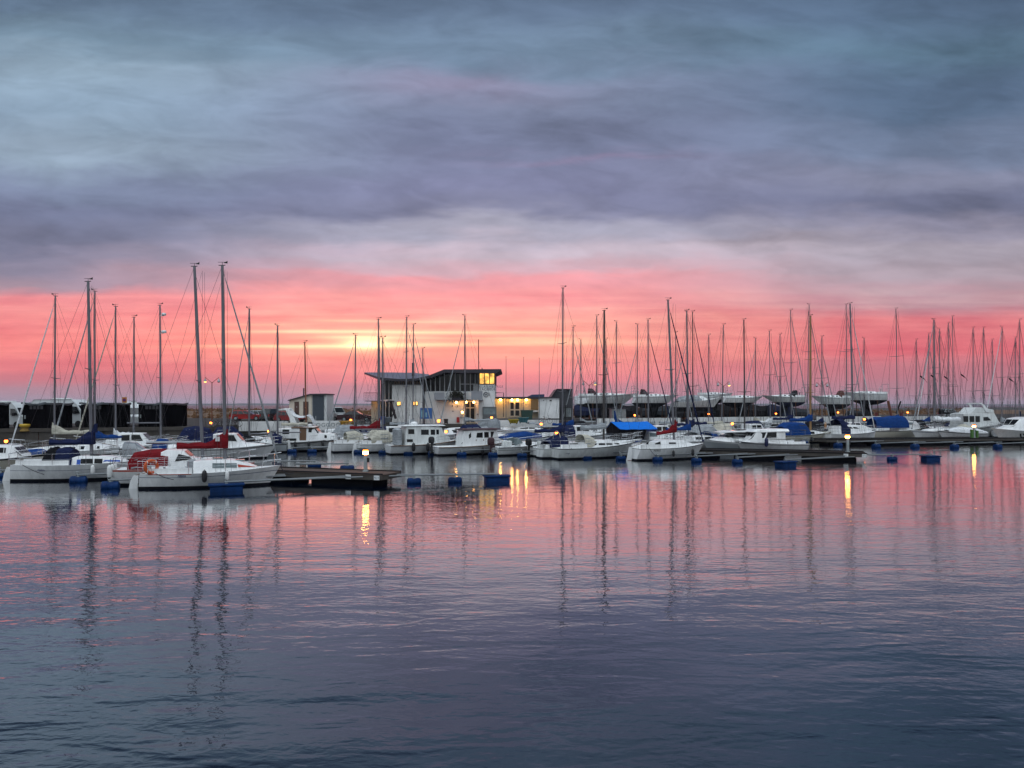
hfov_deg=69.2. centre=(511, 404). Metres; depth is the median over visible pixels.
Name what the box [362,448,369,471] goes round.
bollard lamp
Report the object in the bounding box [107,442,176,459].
boat
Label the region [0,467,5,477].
mooring boom
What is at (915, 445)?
mooring boom
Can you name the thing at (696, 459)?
mooring boom
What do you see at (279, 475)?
mooring boom
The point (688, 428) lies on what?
sailing boat
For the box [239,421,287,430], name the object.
parapet wall
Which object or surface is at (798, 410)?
covered boat
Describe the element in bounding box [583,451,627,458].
mooring boom
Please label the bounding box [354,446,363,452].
mooring boom
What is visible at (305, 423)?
sailing boat
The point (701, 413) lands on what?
covered boat
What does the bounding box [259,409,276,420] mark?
parked car
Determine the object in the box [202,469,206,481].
fender
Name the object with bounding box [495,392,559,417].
annexe
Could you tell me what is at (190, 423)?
quay ground
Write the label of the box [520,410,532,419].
wheeled bin
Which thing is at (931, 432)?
sailing boat
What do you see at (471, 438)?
wheelhouse boat
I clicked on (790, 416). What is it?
sailing boat
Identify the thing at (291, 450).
mooring boom
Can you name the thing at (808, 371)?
sailing boat
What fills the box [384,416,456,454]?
wheelhouse boat
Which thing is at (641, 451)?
sailing boat
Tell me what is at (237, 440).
cabin boat
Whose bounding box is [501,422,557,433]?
sailing yacht
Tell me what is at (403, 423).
sailing boat
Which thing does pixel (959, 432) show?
covered boat
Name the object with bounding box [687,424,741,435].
tented motor boat
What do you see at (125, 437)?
cabin boat
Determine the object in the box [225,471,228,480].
fender
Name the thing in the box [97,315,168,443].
sailing boat
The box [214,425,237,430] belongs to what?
parapet wall
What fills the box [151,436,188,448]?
outboard boat
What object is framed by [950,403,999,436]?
flybridge yacht
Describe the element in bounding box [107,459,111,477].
fender
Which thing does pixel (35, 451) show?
motor boat
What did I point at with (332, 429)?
workboat
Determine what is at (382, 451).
mooring boom
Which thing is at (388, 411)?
window
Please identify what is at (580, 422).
tented motor boat
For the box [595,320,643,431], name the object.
sailing boat
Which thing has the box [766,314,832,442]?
sailing boat
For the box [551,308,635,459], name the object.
sailing boat
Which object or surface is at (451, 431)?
motor yacht
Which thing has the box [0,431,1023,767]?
harbour water
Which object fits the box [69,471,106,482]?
mooring boom
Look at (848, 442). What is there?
bollard lamp
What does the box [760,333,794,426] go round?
sailing boat
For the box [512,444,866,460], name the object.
pontoon
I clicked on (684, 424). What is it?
sailing boat
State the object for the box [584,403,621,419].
cradle
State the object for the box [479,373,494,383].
lit window
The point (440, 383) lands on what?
window
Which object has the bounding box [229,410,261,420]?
parked car
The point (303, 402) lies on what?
door
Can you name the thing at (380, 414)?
sailing boat
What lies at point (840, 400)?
stored yacht
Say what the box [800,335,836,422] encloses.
sailing boat
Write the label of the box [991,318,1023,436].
sailing boat
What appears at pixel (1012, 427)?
sport cruiser
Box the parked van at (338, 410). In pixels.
[334,407,344,420]
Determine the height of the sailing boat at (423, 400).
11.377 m
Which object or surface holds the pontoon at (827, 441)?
on the harbour water
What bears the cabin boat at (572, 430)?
on the harbour water
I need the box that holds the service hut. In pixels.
[288,388,334,421]
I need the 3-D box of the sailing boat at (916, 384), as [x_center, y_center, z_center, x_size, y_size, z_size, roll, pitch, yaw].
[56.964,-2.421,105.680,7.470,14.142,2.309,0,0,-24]
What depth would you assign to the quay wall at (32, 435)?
71.97 m
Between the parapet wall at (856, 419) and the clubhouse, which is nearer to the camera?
the clubhouse
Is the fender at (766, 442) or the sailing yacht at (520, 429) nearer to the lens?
the fender at (766, 442)
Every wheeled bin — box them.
[385,417,390,423]
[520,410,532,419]
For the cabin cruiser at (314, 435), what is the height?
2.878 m
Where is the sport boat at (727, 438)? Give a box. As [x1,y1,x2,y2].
[701,429,747,447]
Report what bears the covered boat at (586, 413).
on the quay ground at (190, 423)
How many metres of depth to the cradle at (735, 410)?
114.07 m
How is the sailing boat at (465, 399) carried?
on the harbour water
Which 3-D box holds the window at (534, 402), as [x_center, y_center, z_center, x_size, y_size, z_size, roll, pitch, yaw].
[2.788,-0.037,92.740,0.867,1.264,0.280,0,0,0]
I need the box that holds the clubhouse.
[364,339,502,423]
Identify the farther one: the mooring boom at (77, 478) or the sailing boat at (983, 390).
the sailing boat at (983, 390)
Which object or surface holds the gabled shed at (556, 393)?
on the quay ground at (190, 423)
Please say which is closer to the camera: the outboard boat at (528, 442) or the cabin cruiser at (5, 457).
the cabin cruiser at (5, 457)
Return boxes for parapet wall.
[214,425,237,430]
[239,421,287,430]
[314,421,340,429]
[499,420,558,427]
[597,418,679,425]
[689,416,804,424]
[816,416,880,422]
[904,416,944,421]
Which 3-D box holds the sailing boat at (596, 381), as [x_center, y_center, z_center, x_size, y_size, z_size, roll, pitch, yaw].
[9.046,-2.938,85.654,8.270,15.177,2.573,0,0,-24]
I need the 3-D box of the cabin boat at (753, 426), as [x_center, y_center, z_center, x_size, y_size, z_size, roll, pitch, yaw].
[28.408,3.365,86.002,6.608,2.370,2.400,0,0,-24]
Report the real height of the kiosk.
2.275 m
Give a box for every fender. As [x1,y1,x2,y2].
[90,465,94,472]
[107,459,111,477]
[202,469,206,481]
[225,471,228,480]
[764,438,767,446]
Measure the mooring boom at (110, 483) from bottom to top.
0.776 m
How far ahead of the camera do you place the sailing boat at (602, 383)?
95.99 m
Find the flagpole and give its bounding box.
[523,357,523,409]
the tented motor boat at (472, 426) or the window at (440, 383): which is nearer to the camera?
the tented motor boat at (472, 426)
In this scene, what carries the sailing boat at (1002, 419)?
on the harbour water
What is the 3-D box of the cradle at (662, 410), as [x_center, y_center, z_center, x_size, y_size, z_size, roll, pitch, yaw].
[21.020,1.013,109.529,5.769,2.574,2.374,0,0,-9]
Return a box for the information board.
[420,408,432,423]
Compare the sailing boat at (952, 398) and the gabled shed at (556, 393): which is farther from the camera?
the sailing boat at (952, 398)
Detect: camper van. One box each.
[0,401,28,427]
[31,398,86,426]
[127,402,137,421]
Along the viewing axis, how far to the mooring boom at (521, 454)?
59.85 m
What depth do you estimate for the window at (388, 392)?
90.90 m
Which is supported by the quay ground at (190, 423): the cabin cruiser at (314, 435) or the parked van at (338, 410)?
the parked van at (338, 410)
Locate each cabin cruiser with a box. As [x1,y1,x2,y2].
[0,440,46,471]
[266,424,340,450]
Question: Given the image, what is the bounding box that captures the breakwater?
[813,407,1023,410]
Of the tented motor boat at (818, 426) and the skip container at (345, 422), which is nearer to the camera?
the skip container at (345, 422)
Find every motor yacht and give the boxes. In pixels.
[444,427,459,439]
[674,393,719,411]
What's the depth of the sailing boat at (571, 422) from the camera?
83.96 m
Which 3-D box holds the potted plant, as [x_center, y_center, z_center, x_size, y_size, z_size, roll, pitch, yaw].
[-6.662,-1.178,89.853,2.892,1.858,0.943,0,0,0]
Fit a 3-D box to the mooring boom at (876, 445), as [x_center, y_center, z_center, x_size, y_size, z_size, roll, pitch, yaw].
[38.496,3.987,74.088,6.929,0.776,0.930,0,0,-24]
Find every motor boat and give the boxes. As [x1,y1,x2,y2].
[28,445,50,454]
[170,426,216,452]
[213,426,275,440]
[332,424,367,437]
[453,424,514,439]
[574,421,606,430]
[633,429,685,437]
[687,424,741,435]
[713,423,757,430]
[738,420,778,427]
[805,421,827,431]
[910,420,941,429]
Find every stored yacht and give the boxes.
[573,385,636,417]
[631,386,674,417]
[697,387,732,412]
[720,388,762,416]
[761,387,804,415]
[812,387,850,416]
[840,384,888,413]
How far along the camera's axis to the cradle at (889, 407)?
117.88 m
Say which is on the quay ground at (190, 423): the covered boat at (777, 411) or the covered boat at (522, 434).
the covered boat at (777, 411)
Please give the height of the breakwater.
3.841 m
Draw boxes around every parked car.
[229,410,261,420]
[250,410,270,419]
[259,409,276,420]
[273,411,304,421]
[337,411,370,420]
[937,409,956,416]
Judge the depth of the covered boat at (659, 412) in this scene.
120.18 m
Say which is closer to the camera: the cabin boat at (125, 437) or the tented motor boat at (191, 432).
the cabin boat at (125, 437)
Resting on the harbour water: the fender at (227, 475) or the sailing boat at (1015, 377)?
the sailing boat at (1015, 377)
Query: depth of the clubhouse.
90.40 m
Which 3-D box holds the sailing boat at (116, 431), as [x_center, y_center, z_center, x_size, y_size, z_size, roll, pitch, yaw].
[-31.265,-1.771,60.221,7.670,12.843,2.375,0,0,-16]
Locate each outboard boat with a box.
[106,436,162,454]
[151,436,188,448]
[487,434,548,455]
[525,434,576,456]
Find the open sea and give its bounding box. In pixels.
[187,405,1023,409]
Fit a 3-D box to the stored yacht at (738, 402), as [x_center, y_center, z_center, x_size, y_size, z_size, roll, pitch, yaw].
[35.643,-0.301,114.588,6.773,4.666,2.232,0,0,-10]
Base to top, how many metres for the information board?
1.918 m
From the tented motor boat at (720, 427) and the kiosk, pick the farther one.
the kiosk
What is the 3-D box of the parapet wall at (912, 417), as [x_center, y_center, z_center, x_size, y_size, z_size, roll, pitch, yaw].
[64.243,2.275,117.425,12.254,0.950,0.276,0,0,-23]
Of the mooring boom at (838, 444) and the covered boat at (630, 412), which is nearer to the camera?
the mooring boom at (838, 444)
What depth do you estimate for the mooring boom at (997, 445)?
72.12 m
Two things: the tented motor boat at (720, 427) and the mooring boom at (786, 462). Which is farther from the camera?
the tented motor boat at (720, 427)
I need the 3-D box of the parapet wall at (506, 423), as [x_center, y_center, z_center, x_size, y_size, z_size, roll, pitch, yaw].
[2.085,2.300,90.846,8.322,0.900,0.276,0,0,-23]
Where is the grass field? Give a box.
[187,409,1023,417]
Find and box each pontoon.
[272,466,400,484]
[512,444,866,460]
[813,436,1023,444]
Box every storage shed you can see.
[0,403,10,428]
[21,402,73,427]
[79,402,131,427]
[137,402,187,426]
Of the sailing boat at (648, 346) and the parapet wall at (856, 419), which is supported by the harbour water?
the sailing boat at (648, 346)
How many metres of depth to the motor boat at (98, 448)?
52.93 m
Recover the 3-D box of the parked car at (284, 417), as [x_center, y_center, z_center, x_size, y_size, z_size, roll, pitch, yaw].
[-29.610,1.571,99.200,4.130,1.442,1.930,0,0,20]
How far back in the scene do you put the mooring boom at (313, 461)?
49.73 m
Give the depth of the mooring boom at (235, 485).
36.41 m
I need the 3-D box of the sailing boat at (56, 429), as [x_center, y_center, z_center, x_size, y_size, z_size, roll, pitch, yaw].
[-33.144,-1.825,55.217,7.470,12.950,2.309,0,0,-16]
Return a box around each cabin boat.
[98,432,187,444]
[192,433,277,458]
[380,426,400,432]
[557,425,605,439]
[605,421,679,442]
[653,425,687,435]
[741,424,773,428]
[846,422,876,430]
[866,416,920,437]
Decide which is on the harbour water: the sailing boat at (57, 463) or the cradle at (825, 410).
the sailing boat at (57, 463)
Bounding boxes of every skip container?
[339,421,353,424]
[508,419,518,423]
[518,417,528,422]
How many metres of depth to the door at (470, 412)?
90.34 m
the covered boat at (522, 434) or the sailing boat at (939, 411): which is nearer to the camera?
the covered boat at (522, 434)
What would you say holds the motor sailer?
on the harbour water
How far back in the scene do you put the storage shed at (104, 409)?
73.00 m
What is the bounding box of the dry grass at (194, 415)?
[187,407,961,417]
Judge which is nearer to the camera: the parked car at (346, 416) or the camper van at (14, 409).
the camper van at (14, 409)
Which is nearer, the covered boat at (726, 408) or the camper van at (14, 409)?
the camper van at (14, 409)
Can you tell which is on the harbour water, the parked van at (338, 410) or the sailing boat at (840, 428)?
the sailing boat at (840, 428)
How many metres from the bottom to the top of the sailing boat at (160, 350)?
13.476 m
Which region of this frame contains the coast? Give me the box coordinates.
[29,402,1022,404]
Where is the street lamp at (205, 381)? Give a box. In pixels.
[204,377,219,420]
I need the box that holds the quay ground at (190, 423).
[9,414,1023,427]
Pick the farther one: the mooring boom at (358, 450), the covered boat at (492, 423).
the covered boat at (492, 423)
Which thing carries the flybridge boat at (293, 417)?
on the harbour water
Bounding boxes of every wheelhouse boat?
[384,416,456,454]
[428,428,506,455]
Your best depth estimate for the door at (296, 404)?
99.95 m
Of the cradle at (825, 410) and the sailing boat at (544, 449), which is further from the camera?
the cradle at (825, 410)
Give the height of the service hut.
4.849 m
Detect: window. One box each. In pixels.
[381,380,391,400]
[385,401,391,416]
[392,380,421,384]
[425,373,477,391]
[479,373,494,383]
[531,399,537,409]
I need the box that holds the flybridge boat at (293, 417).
[279,408,315,427]
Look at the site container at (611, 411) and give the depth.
101.00 m
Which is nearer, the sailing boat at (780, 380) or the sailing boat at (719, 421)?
the sailing boat at (719, 421)
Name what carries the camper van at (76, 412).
on the quay ground at (190, 423)
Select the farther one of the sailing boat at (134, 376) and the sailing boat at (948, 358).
the sailing boat at (948, 358)
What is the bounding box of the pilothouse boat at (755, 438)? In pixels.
[734,428,809,450]
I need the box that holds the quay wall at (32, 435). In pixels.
[0,418,1005,447]
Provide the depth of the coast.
5639.88 m
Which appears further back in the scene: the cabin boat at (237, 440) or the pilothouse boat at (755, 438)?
the pilothouse boat at (755, 438)
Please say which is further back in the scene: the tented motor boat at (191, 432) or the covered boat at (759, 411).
the covered boat at (759, 411)
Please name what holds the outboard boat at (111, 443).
on the harbour water
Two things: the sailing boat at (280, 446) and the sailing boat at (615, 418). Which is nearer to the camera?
the sailing boat at (280, 446)
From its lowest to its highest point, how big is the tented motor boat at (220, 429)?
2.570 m
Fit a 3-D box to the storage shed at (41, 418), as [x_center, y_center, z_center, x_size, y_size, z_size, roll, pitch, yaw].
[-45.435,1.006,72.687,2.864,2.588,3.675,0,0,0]
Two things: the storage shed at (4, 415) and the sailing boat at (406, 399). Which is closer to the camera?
the storage shed at (4, 415)
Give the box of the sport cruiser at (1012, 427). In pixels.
[990,417,1023,436]
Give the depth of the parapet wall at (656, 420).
96.50 m
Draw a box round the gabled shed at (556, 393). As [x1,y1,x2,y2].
[549,389,571,419]
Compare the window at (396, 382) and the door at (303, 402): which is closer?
the window at (396, 382)
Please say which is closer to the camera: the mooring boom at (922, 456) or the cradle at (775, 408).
the mooring boom at (922, 456)
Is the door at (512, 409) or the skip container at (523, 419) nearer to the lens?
the skip container at (523, 419)
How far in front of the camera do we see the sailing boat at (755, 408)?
99.96 m
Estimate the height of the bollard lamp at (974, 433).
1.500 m
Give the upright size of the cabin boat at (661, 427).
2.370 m
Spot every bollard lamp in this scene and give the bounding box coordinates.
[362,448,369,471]
[845,434,850,451]
[970,424,978,437]
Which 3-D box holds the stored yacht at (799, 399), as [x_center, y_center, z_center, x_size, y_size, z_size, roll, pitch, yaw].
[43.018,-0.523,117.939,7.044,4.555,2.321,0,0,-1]
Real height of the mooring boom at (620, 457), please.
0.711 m
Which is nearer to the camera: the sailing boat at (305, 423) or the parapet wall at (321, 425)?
the sailing boat at (305, 423)
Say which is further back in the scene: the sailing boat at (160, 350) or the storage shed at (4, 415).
the storage shed at (4, 415)
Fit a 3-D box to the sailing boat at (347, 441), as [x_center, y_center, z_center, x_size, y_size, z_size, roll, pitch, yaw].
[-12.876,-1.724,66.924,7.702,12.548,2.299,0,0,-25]
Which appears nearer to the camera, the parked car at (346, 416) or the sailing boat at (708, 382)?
the sailing boat at (708, 382)
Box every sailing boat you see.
[2,277,141,480]
[9,293,118,454]
[50,288,152,447]
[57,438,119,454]
[76,304,172,443]
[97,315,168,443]
[105,303,193,441]
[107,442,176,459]
[129,261,280,488]
[228,306,273,442]
[255,324,300,452]
[272,340,331,432]
[326,333,390,438]
[327,317,404,452]
[350,336,401,431]
[352,336,415,452]
[368,317,431,431]
[390,323,438,426]
[397,347,441,423]
[439,314,505,433]
[534,286,612,458]
[540,327,593,436]
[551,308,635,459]
[563,340,602,421]
[569,314,618,432]
[583,341,619,417]
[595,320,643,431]
[605,431,642,443]
[612,318,672,439]
[618,323,662,424]
[626,297,704,460]
[654,331,692,424]
[664,310,714,432]
[665,309,725,447]
[666,310,714,431]
[689,335,723,425]
[698,323,739,428]
[720,318,765,428]
[736,337,775,428]
[740,330,786,426]
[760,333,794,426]
[765,309,808,427]
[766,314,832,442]
[789,303,831,425]
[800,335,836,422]
[817,302,875,437]
[823,303,865,424]
[848,337,882,427]
[876,307,912,430]
[900,340,929,425]
[910,318,972,436]
[911,332,943,425]
[917,322,953,426]
[924,327,958,427]
[930,323,960,423]
[937,315,965,425]
[956,328,983,410]
[968,328,995,413]
[979,340,1000,427]
[987,329,1023,427]
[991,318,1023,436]
[996,338,1023,426]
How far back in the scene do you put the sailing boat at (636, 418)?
91.99 m
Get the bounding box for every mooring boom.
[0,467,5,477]
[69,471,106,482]
[100,476,138,488]
[208,475,362,491]
[266,474,285,477]
[267,458,320,466]
[287,446,326,452]
[295,463,353,468]
[307,446,327,452]
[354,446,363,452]
[378,447,385,453]
[389,471,510,483]
[457,448,489,455]
[488,449,497,455]
[517,449,532,456]
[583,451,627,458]
[616,452,626,459]
[652,452,712,460]
[691,453,754,461]
[732,454,797,463]
[773,455,854,466]
[833,440,883,446]
[867,452,941,460]
[871,441,925,447]
[910,441,962,447]
[949,441,1001,447]
[993,442,1023,447]
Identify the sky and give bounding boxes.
[0,0,1023,403]
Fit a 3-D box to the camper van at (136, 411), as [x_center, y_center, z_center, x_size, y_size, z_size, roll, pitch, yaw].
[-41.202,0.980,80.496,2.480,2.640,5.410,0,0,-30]
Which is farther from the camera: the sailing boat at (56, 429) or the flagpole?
the flagpole
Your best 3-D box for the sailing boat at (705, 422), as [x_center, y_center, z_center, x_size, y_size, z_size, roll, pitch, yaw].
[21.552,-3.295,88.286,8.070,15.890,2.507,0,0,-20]
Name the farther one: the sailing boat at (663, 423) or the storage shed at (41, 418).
the sailing boat at (663, 423)
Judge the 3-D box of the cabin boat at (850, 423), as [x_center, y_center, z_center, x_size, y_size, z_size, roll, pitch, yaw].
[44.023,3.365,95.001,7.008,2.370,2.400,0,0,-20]
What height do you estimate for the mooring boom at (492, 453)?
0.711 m
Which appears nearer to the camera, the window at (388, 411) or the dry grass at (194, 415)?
the window at (388, 411)
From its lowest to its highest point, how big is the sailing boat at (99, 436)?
13.612 m
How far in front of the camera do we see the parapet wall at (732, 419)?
102.91 m
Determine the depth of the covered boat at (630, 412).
119.45 m
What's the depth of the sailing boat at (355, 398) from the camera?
71.96 m
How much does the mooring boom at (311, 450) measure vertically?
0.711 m
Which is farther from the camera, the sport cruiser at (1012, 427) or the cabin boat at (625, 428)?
the sport cruiser at (1012, 427)
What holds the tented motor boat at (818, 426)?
on the harbour water
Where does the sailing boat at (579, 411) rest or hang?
on the harbour water
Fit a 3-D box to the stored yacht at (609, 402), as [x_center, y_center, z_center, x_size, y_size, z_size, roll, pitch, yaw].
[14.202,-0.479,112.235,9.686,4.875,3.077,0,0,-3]
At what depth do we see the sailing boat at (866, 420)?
102.92 m
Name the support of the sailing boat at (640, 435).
on the harbour water
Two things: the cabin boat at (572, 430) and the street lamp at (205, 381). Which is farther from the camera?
the street lamp at (205, 381)
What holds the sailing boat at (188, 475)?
on the harbour water
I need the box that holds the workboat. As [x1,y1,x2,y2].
[321,422,350,432]
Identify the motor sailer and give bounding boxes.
[111,262,255,485]
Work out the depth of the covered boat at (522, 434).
72.16 m
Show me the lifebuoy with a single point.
(146, 463)
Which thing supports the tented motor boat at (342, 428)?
on the harbour water
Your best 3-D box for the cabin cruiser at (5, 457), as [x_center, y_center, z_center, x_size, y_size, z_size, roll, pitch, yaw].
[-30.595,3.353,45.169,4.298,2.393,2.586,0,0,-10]
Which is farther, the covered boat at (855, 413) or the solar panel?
the covered boat at (855, 413)
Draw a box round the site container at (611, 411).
[608,408,626,417]
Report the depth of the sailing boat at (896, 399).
99.90 m
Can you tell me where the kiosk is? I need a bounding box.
[558,405,571,421]
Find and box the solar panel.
[528,394,543,396]
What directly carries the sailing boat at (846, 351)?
on the harbour water
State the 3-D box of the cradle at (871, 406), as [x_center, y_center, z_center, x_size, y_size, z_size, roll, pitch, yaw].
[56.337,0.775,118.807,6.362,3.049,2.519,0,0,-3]
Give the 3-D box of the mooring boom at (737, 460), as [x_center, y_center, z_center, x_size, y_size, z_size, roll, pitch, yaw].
[18.514,3.955,54.573,6.004,0.711,0.930,0,0,-27]
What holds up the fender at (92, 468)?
hanging from the sailing boat at (57, 463)
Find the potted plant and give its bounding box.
[445,389,467,401]
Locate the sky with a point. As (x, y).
(350, 164)
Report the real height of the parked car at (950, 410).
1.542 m
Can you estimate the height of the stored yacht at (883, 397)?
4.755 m
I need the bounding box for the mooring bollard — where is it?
[19,424,29,430]
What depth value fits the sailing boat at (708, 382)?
98.96 m
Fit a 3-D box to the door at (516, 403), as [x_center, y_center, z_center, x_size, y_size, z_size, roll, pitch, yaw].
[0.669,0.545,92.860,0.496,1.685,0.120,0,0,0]
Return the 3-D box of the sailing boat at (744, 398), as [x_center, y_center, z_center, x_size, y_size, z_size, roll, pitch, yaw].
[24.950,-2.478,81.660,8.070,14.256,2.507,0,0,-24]
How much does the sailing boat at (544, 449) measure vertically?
14.085 m
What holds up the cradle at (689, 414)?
on the quay ground at (190, 423)
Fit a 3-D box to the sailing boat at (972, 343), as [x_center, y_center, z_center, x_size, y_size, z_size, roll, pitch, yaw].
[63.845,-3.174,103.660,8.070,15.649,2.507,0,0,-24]
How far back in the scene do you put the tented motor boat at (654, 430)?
72.78 m
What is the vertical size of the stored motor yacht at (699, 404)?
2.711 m
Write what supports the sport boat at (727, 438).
on the harbour water
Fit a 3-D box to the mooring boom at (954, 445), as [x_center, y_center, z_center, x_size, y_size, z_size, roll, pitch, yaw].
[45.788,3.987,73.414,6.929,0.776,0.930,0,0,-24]
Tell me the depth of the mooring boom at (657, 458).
55.84 m
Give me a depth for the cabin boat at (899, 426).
91.52 m
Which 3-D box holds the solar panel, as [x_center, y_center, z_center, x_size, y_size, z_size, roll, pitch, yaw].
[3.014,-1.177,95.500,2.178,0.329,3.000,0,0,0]
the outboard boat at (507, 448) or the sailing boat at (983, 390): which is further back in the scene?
the sailing boat at (983, 390)
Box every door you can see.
[294,402,298,413]
[303,402,308,415]
[466,401,474,423]
[509,401,520,416]
[515,402,518,415]
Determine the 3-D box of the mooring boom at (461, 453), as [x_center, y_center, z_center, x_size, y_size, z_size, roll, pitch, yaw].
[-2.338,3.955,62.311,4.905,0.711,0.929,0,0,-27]
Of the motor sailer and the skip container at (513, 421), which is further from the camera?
the skip container at (513, 421)
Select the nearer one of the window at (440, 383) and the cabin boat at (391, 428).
the cabin boat at (391, 428)
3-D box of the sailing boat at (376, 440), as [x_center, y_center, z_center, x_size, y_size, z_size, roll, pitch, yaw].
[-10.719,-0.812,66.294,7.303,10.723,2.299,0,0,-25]
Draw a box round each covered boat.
[476,418,504,433]
[498,431,550,443]
[573,405,599,418]
[612,405,638,417]
[639,406,674,417]
[674,411,706,418]
[710,404,737,416]
[745,404,766,416]
[767,404,793,416]
[793,408,812,416]
[845,410,873,415]
[936,425,988,436]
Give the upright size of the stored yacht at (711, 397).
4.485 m
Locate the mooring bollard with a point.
(24, 427)
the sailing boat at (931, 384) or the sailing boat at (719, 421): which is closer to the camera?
the sailing boat at (719, 421)
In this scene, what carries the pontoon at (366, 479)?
on the harbour water
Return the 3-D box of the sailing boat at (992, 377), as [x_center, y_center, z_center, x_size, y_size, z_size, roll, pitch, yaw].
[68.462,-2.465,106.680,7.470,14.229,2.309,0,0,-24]
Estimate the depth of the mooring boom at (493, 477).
40.03 m
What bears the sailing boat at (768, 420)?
on the harbour water
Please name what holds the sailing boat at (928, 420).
on the harbour water
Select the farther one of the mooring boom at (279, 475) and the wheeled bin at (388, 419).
the wheeled bin at (388, 419)
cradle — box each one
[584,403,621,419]
[641,403,666,417]
[680,408,710,420]
[729,403,753,416]
[771,402,796,416]
[814,404,844,419]
[851,400,878,415]
[887,401,901,415]
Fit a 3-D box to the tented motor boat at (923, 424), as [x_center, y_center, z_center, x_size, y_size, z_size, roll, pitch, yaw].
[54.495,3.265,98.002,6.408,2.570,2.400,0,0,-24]
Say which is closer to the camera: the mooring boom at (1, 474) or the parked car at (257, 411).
the mooring boom at (1, 474)
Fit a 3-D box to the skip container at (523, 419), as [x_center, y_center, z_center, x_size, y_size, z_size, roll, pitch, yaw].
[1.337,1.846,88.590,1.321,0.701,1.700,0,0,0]
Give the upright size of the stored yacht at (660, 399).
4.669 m
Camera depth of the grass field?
199.30 m
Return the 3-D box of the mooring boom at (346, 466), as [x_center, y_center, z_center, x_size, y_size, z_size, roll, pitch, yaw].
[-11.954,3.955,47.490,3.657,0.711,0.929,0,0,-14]
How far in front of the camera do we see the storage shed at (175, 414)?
76.00 m
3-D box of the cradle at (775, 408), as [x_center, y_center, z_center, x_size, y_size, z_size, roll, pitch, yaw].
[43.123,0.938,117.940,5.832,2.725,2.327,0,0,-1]
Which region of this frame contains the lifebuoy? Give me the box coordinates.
[143,459,158,473]
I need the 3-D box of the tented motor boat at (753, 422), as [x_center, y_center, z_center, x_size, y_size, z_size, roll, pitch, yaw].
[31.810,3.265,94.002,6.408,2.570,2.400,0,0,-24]

